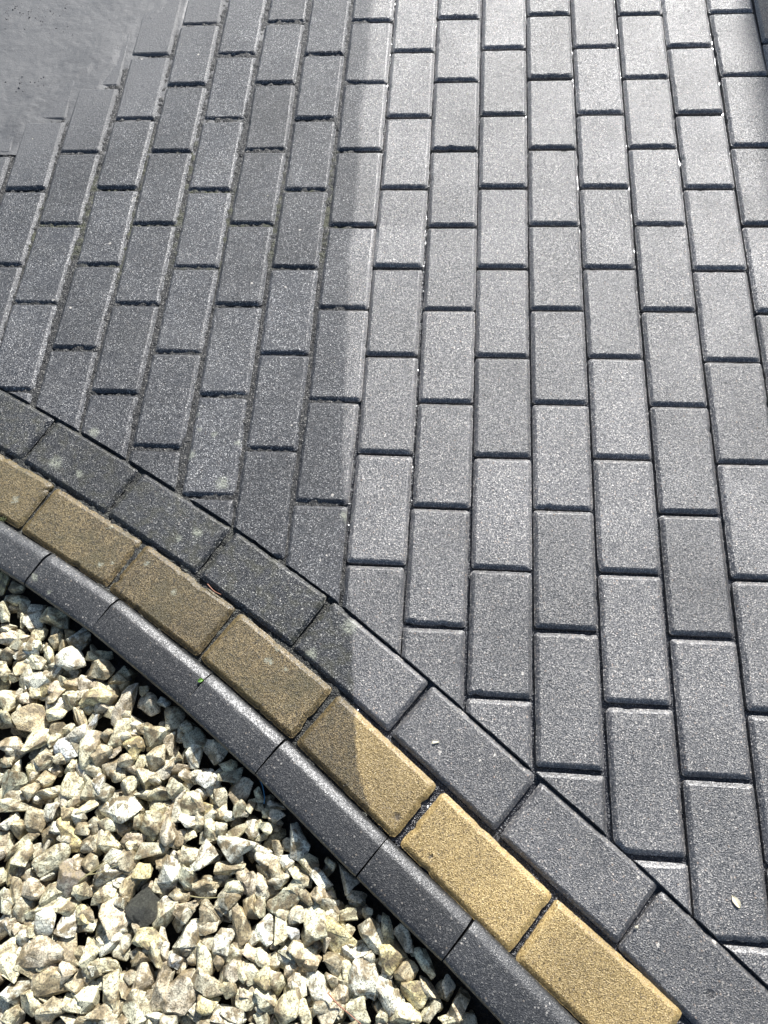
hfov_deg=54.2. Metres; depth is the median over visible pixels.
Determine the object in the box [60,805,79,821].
gravel stone
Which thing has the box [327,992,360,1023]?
twig
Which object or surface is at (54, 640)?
gravel stone
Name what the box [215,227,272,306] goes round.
block paver
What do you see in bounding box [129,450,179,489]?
block paver
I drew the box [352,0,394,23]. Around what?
block paver
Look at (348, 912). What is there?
gravel stone
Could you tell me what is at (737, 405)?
block paver
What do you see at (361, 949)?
gravel stone
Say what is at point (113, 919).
gravel stone
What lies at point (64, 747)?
gravel stone
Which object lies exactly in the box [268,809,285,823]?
gravel stone
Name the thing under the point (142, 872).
gravel stone
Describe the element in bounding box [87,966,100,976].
gravel stone
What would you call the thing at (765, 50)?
block paver
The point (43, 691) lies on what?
gravel stone
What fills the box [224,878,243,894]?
gravel stone
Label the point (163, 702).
gravel stone
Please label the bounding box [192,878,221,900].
gravel stone
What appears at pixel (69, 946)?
gravel stone
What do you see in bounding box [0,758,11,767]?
gravel stone
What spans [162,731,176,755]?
gravel stone
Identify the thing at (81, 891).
gravel stone
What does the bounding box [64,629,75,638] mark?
gravel stone
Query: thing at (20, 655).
gravel stone
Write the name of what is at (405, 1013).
gravel stone
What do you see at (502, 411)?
block paver
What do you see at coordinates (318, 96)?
block paver
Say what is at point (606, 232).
block paver
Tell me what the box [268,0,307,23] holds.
block paver
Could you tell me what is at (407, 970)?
gravel stone
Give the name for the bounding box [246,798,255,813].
gravel stone
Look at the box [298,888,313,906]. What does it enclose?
gravel stone
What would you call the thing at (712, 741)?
block paver
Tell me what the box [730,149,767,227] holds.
block paver
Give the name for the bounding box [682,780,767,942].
block paver
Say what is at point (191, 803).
gravel stone
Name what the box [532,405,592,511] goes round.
block paver
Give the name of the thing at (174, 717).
gravel stone
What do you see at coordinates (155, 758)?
gravel stone
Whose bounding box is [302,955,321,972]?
gravel stone
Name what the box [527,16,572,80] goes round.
block paver
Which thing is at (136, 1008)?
gravel stone
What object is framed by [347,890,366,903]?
gravel stone
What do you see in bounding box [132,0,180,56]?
block paver
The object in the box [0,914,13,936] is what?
gravel stone
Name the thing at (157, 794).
gravel stone
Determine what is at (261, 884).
gravel stone
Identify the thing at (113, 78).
block paver
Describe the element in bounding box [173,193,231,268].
block paver
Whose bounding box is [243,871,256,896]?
gravel stone
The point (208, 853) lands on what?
gravel stone
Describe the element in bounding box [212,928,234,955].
gravel stone
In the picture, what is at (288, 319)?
block paver
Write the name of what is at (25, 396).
block paver
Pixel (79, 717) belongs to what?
gravel stone
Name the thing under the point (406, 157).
block paver
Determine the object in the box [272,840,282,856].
gravel stone
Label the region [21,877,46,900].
gravel stone
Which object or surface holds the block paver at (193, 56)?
on the joint sand
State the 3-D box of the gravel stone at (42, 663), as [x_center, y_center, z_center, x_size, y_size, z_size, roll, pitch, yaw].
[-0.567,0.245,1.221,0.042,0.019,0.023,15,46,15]
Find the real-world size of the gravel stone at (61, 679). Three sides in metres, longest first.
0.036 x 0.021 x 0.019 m
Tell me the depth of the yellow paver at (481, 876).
1.04 m
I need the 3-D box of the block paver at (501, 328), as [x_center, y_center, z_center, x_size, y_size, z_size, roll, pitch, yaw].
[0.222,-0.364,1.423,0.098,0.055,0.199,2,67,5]
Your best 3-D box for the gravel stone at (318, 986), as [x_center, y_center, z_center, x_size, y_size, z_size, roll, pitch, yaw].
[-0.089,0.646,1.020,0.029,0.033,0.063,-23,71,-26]
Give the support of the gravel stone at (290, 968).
on the gravel at (74, 735)
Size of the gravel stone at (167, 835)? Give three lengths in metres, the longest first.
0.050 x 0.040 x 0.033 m
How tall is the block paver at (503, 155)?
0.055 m
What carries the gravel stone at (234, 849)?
on the gravel at (74, 735)
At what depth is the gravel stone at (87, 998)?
1.03 m
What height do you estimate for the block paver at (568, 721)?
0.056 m
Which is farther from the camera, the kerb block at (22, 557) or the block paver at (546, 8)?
the block paver at (546, 8)
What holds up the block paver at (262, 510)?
on the joint sand
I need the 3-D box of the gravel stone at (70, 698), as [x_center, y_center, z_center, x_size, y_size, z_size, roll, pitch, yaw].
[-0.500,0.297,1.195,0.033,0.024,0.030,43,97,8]
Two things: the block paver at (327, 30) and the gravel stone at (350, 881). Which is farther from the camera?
the block paver at (327, 30)
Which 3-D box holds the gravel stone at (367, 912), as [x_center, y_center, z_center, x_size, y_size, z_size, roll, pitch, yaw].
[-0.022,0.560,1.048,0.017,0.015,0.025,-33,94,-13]
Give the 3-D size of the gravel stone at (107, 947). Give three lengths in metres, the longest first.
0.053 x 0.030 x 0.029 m
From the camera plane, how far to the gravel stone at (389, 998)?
1.00 m
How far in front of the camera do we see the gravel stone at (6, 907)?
1.08 m
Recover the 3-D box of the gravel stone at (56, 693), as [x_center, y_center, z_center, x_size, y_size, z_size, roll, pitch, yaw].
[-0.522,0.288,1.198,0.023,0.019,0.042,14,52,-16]
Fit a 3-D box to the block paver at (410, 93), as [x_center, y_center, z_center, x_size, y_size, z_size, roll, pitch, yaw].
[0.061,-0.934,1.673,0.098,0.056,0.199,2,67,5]
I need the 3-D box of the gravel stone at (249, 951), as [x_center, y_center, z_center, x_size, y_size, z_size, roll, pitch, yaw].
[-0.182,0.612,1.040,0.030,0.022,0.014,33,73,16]
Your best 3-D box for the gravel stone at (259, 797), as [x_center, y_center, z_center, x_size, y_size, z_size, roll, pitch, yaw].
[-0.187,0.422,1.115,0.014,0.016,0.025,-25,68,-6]
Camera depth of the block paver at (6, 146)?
1.66 m
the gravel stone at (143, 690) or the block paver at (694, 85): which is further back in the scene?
the block paver at (694, 85)
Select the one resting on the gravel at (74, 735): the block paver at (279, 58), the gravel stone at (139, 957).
the gravel stone at (139, 957)
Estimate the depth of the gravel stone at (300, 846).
1.08 m
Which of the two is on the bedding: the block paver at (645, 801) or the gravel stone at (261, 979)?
the block paver at (645, 801)
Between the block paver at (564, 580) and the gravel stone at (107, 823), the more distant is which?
the block paver at (564, 580)
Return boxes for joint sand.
[0,0,456,877]
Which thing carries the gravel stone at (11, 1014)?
on the gravel at (74, 735)
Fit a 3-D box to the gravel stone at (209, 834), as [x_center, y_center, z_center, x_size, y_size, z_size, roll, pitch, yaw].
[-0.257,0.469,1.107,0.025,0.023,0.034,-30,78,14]
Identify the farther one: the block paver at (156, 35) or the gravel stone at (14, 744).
the block paver at (156, 35)
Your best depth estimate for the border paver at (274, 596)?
1.22 m
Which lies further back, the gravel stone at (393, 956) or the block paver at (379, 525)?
the block paver at (379, 525)
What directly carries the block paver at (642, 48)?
on the bedding
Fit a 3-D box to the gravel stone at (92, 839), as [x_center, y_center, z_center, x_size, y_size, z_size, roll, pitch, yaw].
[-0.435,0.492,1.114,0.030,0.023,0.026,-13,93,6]
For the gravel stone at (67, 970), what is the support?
on the gravel at (74, 735)
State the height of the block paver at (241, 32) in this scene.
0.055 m
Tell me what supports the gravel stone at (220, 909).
on the gravel at (74, 735)
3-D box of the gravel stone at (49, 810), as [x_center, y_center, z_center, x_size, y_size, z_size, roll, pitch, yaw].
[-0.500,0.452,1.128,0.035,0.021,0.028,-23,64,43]
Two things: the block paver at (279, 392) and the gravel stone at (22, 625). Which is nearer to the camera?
the gravel stone at (22, 625)
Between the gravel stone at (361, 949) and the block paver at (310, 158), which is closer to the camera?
the gravel stone at (361, 949)
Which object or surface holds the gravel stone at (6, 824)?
on the gravel at (74, 735)
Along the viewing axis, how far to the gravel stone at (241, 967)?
1.02 m
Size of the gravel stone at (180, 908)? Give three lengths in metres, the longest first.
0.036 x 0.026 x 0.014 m
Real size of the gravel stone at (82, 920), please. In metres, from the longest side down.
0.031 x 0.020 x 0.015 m
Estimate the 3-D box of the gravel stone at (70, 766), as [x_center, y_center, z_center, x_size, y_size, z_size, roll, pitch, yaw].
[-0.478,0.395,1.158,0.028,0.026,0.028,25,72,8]
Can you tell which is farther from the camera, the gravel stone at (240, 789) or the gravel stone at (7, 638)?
the gravel stone at (7, 638)
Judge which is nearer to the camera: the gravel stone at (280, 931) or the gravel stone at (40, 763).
the gravel stone at (280, 931)
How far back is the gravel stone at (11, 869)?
1.10 m
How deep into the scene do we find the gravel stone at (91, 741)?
1.15 m
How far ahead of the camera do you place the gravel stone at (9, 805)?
1.13 m
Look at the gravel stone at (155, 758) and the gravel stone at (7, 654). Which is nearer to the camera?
the gravel stone at (155, 758)
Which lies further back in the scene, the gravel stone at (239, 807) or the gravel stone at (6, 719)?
the gravel stone at (6, 719)
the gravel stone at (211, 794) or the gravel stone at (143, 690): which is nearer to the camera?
the gravel stone at (211, 794)
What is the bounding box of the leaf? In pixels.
[732,895,740,907]
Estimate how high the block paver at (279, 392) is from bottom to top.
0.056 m
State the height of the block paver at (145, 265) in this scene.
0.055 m
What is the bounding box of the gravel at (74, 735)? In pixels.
[0,571,453,1023]
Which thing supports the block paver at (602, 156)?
on the bedding
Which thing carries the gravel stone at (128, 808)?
on the gravel at (74, 735)
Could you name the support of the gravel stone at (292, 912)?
on the gravel at (74, 735)
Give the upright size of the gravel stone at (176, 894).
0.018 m
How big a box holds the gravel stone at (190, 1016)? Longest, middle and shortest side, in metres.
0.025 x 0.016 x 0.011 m
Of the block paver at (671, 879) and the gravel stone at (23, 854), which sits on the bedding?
the block paver at (671, 879)
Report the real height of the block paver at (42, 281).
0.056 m
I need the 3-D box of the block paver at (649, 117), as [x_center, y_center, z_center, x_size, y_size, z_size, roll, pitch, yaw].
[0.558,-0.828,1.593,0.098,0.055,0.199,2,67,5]
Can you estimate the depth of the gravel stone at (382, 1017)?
0.99 m
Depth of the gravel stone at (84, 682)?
1.20 m
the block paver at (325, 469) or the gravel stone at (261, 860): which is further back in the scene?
the block paver at (325, 469)
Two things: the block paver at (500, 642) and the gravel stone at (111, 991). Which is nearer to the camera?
the gravel stone at (111, 991)
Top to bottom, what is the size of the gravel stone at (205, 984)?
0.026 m
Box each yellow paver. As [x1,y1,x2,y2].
[0,454,53,528]
[22,489,141,586]
[110,546,234,655]
[201,614,331,738]
[297,696,435,836]
[401,793,550,951]
[515,900,681,1023]
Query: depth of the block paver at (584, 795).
1.07 m
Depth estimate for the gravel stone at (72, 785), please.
1.14 m
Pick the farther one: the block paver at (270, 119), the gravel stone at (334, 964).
the block paver at (270, 119)
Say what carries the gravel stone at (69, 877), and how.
on the gravel at (74, 735)
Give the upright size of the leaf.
0.003 m
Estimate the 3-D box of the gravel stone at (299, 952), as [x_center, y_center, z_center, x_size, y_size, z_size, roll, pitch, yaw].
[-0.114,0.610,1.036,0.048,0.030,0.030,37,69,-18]
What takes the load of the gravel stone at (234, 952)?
on the gravel at (74, 735)
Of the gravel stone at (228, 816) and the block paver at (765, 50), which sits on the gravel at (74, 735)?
the gravel stone at (228, 816)
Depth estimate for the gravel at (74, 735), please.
1.09 m
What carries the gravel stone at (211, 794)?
on the gravel at (74, 735)
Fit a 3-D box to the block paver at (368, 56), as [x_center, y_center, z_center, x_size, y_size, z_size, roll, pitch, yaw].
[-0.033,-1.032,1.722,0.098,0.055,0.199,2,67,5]
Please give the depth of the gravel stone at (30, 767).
1.15 m
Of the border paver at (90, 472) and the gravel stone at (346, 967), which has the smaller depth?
the gravel stone at (346, 967)
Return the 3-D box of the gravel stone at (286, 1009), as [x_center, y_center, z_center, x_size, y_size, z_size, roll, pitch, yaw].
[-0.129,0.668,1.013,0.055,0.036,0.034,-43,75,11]
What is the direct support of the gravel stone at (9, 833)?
on the gravel at (74, 735)
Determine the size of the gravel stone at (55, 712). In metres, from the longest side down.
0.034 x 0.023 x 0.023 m
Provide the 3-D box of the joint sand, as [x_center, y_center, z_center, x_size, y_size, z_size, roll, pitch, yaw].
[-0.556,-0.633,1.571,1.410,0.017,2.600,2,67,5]
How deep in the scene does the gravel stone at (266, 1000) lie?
1.01 m
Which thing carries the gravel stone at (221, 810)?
on the gravel at (74, 735)
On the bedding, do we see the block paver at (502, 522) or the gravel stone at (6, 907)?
the block paver at (502, 522)
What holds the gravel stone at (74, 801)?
on the gravel at (74, 735)
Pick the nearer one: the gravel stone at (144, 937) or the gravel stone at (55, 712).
the gravel stone at (144, 937)
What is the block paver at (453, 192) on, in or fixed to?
on the bedding
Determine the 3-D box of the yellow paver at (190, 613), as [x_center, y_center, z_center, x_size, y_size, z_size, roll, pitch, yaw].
[-0.346,0.151,1.248,0.200,0.055,0.097,32,73,16]
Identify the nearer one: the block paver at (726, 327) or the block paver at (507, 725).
the block paver at (507, 725)
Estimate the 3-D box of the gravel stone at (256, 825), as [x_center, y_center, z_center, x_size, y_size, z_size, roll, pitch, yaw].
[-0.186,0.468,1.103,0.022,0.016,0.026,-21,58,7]
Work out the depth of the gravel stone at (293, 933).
1.04 m
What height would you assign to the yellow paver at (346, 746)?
0.055 m
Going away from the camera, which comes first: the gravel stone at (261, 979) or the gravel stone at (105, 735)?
the gravel stone at (261, 979)
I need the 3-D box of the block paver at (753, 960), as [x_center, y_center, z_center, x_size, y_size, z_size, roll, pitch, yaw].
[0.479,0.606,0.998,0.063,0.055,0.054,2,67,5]
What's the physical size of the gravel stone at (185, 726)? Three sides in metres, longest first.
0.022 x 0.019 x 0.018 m
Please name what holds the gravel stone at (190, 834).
on the gravel at (74, 735)
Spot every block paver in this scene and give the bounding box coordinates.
[0,133,13,151]
[0,157,10,191]
[0,192,44,265]
[0,267,22,343]
[0,305,56,391]
[5,123,65,190]
[9,392,32,403]
[14,227,79,304]
[36,351,96,430]
[40,155,99,225]
[41,80,73,119]
[52,267,119,349]
[61,89,117,153]
[77,191,137,265]
[81,395,137,458]
[92,306,158,394]
[97,122,154,190]
[102,33,129,85]
[115,58,169,120]
[115,226,174,305]
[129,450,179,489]
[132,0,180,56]
[133,154,191,225]
[133,354,199,448]
[151,88,205,152]
[155,270,218,353]
[167,26,218,86]
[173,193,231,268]
[182,398,246,496]
[183,0,224,25]
[188,122,242,191]
[190,499,233,525]
[199,308,261,395]
[205,57,255,119]
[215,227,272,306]
[218,0,266,55]
[230,153,285,225]
[233,451,296,558]
[245,85,294,151]
[246,355,308,451]
[255,24,304,84]
[260,270,317,355]
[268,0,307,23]
[272,192,327,269]
[284,122,335,191]
[286,505,347,603]
[294,56,343,120]
[295,402,358,504]
[304,0,350,55]
[309,310,368,403]
[318,228,375,310]
[329,153,381,228]
[337,84,386,152]
[343,566,404,654]
[344,23,391,84]
[347,455,411,565]
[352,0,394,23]
[358,357,417,455]
[366,270,421,357]
[373,190,427,269]
[381,119,430,190]
[387,53,434,119]
[392,0,437,53]
[402,628,464,708]
[404,509,468,627]
[413,404,472,509]
[419,311,474,404]
[424,229,476,311]
[428,152,477,228]
[431,83,478,152]
[434,20,479,82]
[438,0,479,20]
[466,699,531,769]
[467,571,531,698]
[471,459,531,571]
[474,359,530,459]
[475,270,528,358]
[477,190,527,270]
[479,117,526,189]
[480,51,525,117]
[482,0,525,51]
[526,0,569,17]
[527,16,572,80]
[527,81,575,150]
[528,151,578,226]
[529,227,582,311]
[530,311,587,405]
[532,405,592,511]
[533,511,597,631]
[534,633,603,770]
[536,772,606,835]
[570,0,617,49]
[573,49,622,116]
[576,116,628,189]
[580,190,634,270]
[583,270,642,359]
[588,359,650,460]
[592,460,659,574]
[597,575,670,705]
[605,708,685,856]
[616,0,661,17]
[617,16,668,80]
[622,79,676,149]
[628,150,685,226]
[633,860,691,914]
[634,226,694,312]
[641,313,706,407]
[649,407,719,515]
[659,516,733,637]
[661,0,711,49]
[666,48,722,116]
[669,639,751,779]
[675,116,733,190]
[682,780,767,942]
[683,190,745,272]
[692,272,759,362]
[703,363,767,465]
[705,0,752,15]
[709,14,766,79]
[716,465,767,580]
[720,77,767,148]
[722,944,767,987]
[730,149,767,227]
[731,582,767,712]
[741,228,767,314]
[747,716,767,863]
[752,0,767,45]
[755,315,767,403]
[762,44,767,76]
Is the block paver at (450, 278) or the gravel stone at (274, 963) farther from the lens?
the block paver at (450, 278)
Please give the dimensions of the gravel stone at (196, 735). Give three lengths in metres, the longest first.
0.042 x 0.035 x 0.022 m
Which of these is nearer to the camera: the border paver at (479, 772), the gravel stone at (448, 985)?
the gravel stone at (448, 985)
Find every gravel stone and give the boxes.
[0,600,9,622]
[0,630,30,645]
[0,647,14,663]
[0,664,10,681]
[0,690,21,712]
[0,708,15,728]
[0,736,25,754]
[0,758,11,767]
[0,798,28,812]
[0,812,20,830]
[0,830,13,839]
[0,887,11,914]
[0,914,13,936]
[0,933,19,982]
[0,977,30,1005]
[1,1005,21,1023]
[2,768,28,798]
[4,838,23,861]
[5,855,18,886]
[6,595,20,605]
[8,580,25,594]
[8,673,19,682]
[9,818,27,839]
[10,838,34,866]
[10,876,22,908]
[11,703,53,732]
[11,922,22,934]
[13,641,38,661]
[13,660,25,675]
[13,965,36,979]
[15,935,63,967]
[16,692,36,703]
[16,927,30,945]
[18,924,36,937]
[19,598,30,610]
[19,671,49,688]
[20,611,25,628]
[20,781,40,801]
[20,989,43,1016]
[21,604,47,631]
[21,728,49,752]
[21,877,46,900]
[23,806,46,834]
[24,899,56,919]
[26,762,42,780]
[27,654,47,669]
[29,687,41,698]
[31,626,47,640]
[32,842,70,876]
[33,640,41,650]
[33,966,70,996]
[34,746,53,768]
[34,906,56,935]
[34,996,64,1023]
[35,770,56,788]
[35,788,57,801]
[39,607,69,628]
[39,882,62,905]
[40,686,48,696]
[42,825,58,845]
[43,643,53,663]
[43,802,59,822]
[45,705,66,721]
[47,686,65,704]
[47,733,61,747]
[48,632,64,650]
[48,721,65,738]
[51,764,63,776]
[52,674,68,685]
[52,896,81,915]
[53,737,77,762]
[54,645,85,670]
[56,817,83,852]
[56,858,87,897]
[56,910,77,937]
[56,933,78,966]
[57,960,77,984]
[58,639,66,652]
[60,771,83,798]
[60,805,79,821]
[60,992,80,1012]
[61,690,77,708]
[63,677,77,690]
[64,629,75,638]
[64,757,78,773]
[64,971,84,993]
[65,795,85,807]
[66,628,91,650]
[71,881,92,901]
[71,977,100,1014]
[72,853,85,870]
[73,707,87,725]
[73,1013,92,1023]
[74,821,90,835]
[75,799,98,814]
[76,904,88,924]
[78,675,94,689]
[78,919,99,932]
[78,937,99,973]
[79,686,120,707]
[79,730,102,769]
[80,834,97,852]
[81,852,98,871]
[84,650,113,660]
[84,1000,123,1023]
[87,658,114,679]
[87,816,99,834]
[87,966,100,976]
[88,714,99,729]
[90,744,112,767]
[90,880,118,905]
[92,773,105,794]
[94,862,122,886]
[95,682,107,687]
[97,817,116,831]
[97,830,120,853]
[98,796,142,823]
[98,894,131,939]
[98,956,121,972]
[99,933,132,956]
[100,729,112,743]
[102,969,123,1009]
[106,673,128,684]
[108,718,135,746]
[109,768,127,782]
[111,683,138,725]
[117,753,134,767]
[117,849,139,871]
[119,874,140,903]
[119,974,130,999]
[122,775,140,795]
[122,988,151,1023]
[123,736,144,760]
[124,831,137,851]
[130,947,149,966]
[131,862,152,880]
[131,927,165,949]
[131,961,155,991]
[134,754,145,767]
[134,842,165,859]
[135,722,152,734]
[136,768,155,789]
[137,692,159,715]
[139,686,148,695]
[139,810,163,842]
[143,725,171,748]
[144,1012,162,1023]
[146,744,165,771]
[147,788,169,801]
[148,940,162,967]
[149,963,171,1012]
[151,900,178,931]
[155,857,162,870]
[156,854,180,887]
[157,696,170,707]
[158,810,178,845]
[160,970,199,1015]
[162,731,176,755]
[164,706,184,730]
[165,757,178,769]
[166,777,189,798]
[167,802,173,813]
[167,953,184,969]
[168,888,188,902]
[172,918,201,947]
[173,900,198,920]
[174,751,182,761]
[175,849,189,867]
[177,813,195,828]
[178,769,191,783]
[178,867,197,890]
[179,720,192,732]
[180,791,205,814]
[182,727,206,748]
[184,829,196,840]
[185,744,202,768]
[187,1010,201,1022]
[189,838,219,871]
[191,768,216,787]
[191,966,222,997]
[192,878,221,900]
[195,993,220,1015]
[196,943,213,975]
[199,898,223,925]
[202,739,227,764]
[202,802,214,814]
[203,818,217,840]
[209,784,221,801]
[210,1004,246,1023]
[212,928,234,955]
[213,861,245,874]
[214,803,226,821]
[214,901,229,916]
[217,767,242,782]
[217,836,257,863]
[219,759,237,771]
[219,979,237,999]
[222,810,234,821]
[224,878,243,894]
[224,943,242,963]
[228,777,253,804]
[231,905,251,946]
[233,798,246,817]
[235,986,256,1010]
[236,960,248,984]
[242,943,256,962]
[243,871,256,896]
[243,894,257,919]
[244,965,259,986]
[245,819,260,838]
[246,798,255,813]
[252,819,263,840]
[253,966,271,990]
[253,986,276,1014]
[253,1012,271,1023]
[254,786,265,802]
[254,803,263,811]
[254,841,272,870]
[254,896,265,917]
[254,920,273,946]
[254,947,269,967]
[256,872,267,891]
[258,822,273,836]
[261,808,269,817]
[267,800,285,809]
[267,887,300,914]
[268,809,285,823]
[269,859,282,889]
[269,950,279,969]
[269,970,286,996]
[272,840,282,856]
[273,987,301,1023]
[274,916,287,945]
[278,950,292,959]
[279,854,293,876]
[284,962,299,978]
[287,905,303,923]
[287,926,299,940]
[287,939,316,966]
[287,972,301,988]
[288,866,310,885]
[290,822,310,861]
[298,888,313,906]
[299,853,318,879]
[299,997,311,1023]
[301,903,326,947]
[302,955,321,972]
[305,970,330,1001]
[309,868,332,888]
[310,886,325,903]
[317,1002,341,1023]
[320,915,358,952]
[323,950,343,976]
[324,856,335,870]
[325,886,346,926]
[332,983,348,1003]
[337,862,359,895]
[340,905,357,921]
[341,939,371,961]
[341,959,351,979]
[345,995,370,1023]
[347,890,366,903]
[348,957,378,1000]
[357,917,382,954]
[361,907,372,918]
[376,974,400,1017]
[376,1010,387,1023]
[379,937,407,975]
[381,913,393,938]
[388,1002,421,1023]
[393,923,413,952]
[393,958,418,981]
[400,980,428,1009]
[413,947,435,978]
[419,975,439,998]
[426,1000,440,1023]
[438,1014,462,1023]
[442,974,455,997]
[447,987,470,1022]
[460,1009,477,1023]
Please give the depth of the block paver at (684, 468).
1.25 m
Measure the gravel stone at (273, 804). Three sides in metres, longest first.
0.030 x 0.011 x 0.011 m
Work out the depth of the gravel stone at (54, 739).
1.17 m
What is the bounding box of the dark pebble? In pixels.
[124,886,159,927]
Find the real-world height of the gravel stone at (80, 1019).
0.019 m
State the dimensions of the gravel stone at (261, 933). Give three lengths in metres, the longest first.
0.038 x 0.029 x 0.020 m
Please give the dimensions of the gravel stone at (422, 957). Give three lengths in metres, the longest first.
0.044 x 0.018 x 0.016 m
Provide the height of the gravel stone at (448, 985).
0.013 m
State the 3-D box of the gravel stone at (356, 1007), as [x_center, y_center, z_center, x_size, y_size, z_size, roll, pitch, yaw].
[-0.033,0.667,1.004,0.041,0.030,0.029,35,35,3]
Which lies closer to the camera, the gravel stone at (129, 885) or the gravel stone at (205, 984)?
the gravel stone at (205, 984)
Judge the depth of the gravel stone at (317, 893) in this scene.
1.05 m
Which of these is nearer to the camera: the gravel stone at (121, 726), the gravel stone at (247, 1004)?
the gravel stone at (247, 1004)
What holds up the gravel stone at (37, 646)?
on the gravel at (74, 735)
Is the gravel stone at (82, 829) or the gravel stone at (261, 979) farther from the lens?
the gravel stone at (82, 829)
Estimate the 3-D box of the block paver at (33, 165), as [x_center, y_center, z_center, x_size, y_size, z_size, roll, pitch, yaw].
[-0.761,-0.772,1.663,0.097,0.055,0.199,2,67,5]
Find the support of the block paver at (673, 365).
on the bedding
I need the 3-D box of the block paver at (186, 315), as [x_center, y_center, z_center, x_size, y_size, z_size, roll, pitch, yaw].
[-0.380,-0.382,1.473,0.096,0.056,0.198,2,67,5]
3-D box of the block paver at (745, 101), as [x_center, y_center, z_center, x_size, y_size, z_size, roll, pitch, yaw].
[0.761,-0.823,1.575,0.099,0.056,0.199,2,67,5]
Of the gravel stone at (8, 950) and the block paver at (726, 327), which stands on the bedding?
the block paver at (726, 327)
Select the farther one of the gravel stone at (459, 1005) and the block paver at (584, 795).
the block paver at (584, 795)
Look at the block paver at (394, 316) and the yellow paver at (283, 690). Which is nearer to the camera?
the yellow paver at (283, 690)
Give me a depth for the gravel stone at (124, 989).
1.03 m
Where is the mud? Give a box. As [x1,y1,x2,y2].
[0,0,274,154]
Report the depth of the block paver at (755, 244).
1.40 m
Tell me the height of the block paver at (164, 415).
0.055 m
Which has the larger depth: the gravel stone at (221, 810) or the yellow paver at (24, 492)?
the yellow paver at (24, 492)
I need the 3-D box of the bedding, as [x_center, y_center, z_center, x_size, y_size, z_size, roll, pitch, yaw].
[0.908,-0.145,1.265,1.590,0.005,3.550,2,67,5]
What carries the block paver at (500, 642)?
on the bedding
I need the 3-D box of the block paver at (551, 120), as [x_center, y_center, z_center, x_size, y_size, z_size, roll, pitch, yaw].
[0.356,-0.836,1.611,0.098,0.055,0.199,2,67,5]
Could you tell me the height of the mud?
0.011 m
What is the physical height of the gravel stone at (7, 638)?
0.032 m
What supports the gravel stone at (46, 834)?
on the gravel at (74, 735)
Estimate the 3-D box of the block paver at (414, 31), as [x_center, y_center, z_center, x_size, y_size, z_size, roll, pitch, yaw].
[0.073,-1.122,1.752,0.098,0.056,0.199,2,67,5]
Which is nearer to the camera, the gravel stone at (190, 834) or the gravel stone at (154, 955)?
the gravel stone at (154, 955)
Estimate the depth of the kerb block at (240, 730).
1.12 m
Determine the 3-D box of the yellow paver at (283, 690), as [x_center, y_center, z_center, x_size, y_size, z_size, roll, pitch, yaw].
[-0.183,0.261,1.189,0.199,0.055,0.098,36,74,17]
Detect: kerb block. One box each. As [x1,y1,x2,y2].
[0,521,52,587]
[25,554,119,632]
[91,600,213,707]
[182,674,286,774]
[255,741,388,876]
[357,838,471,960]
[442,919,579,1023]
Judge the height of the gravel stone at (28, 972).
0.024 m
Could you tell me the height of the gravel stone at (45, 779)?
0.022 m
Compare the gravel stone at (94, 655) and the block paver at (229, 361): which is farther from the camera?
the block paver at (229, 361)
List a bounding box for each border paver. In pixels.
[0,390,54,458]
[24,422,139,512]
[109,473,229,572]
[200,533,326,644]
[294,603,427,730]
[392,687,533,829]
[501,783,656,941]
[618,891,767,1023]
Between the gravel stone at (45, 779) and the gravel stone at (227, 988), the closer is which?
the gravel stone at (227, 988)
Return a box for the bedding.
[433,0,767,1023]
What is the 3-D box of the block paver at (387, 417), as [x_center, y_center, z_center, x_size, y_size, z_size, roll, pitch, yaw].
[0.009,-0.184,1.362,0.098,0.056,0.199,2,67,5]
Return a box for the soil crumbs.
[1,2,81,91]
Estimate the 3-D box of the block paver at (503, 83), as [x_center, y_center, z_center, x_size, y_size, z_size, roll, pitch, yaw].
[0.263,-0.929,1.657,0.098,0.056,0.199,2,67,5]
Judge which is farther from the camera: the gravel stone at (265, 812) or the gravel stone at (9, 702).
the gravel stone at (9, 702)
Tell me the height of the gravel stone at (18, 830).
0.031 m
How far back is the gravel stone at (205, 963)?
1.03 m

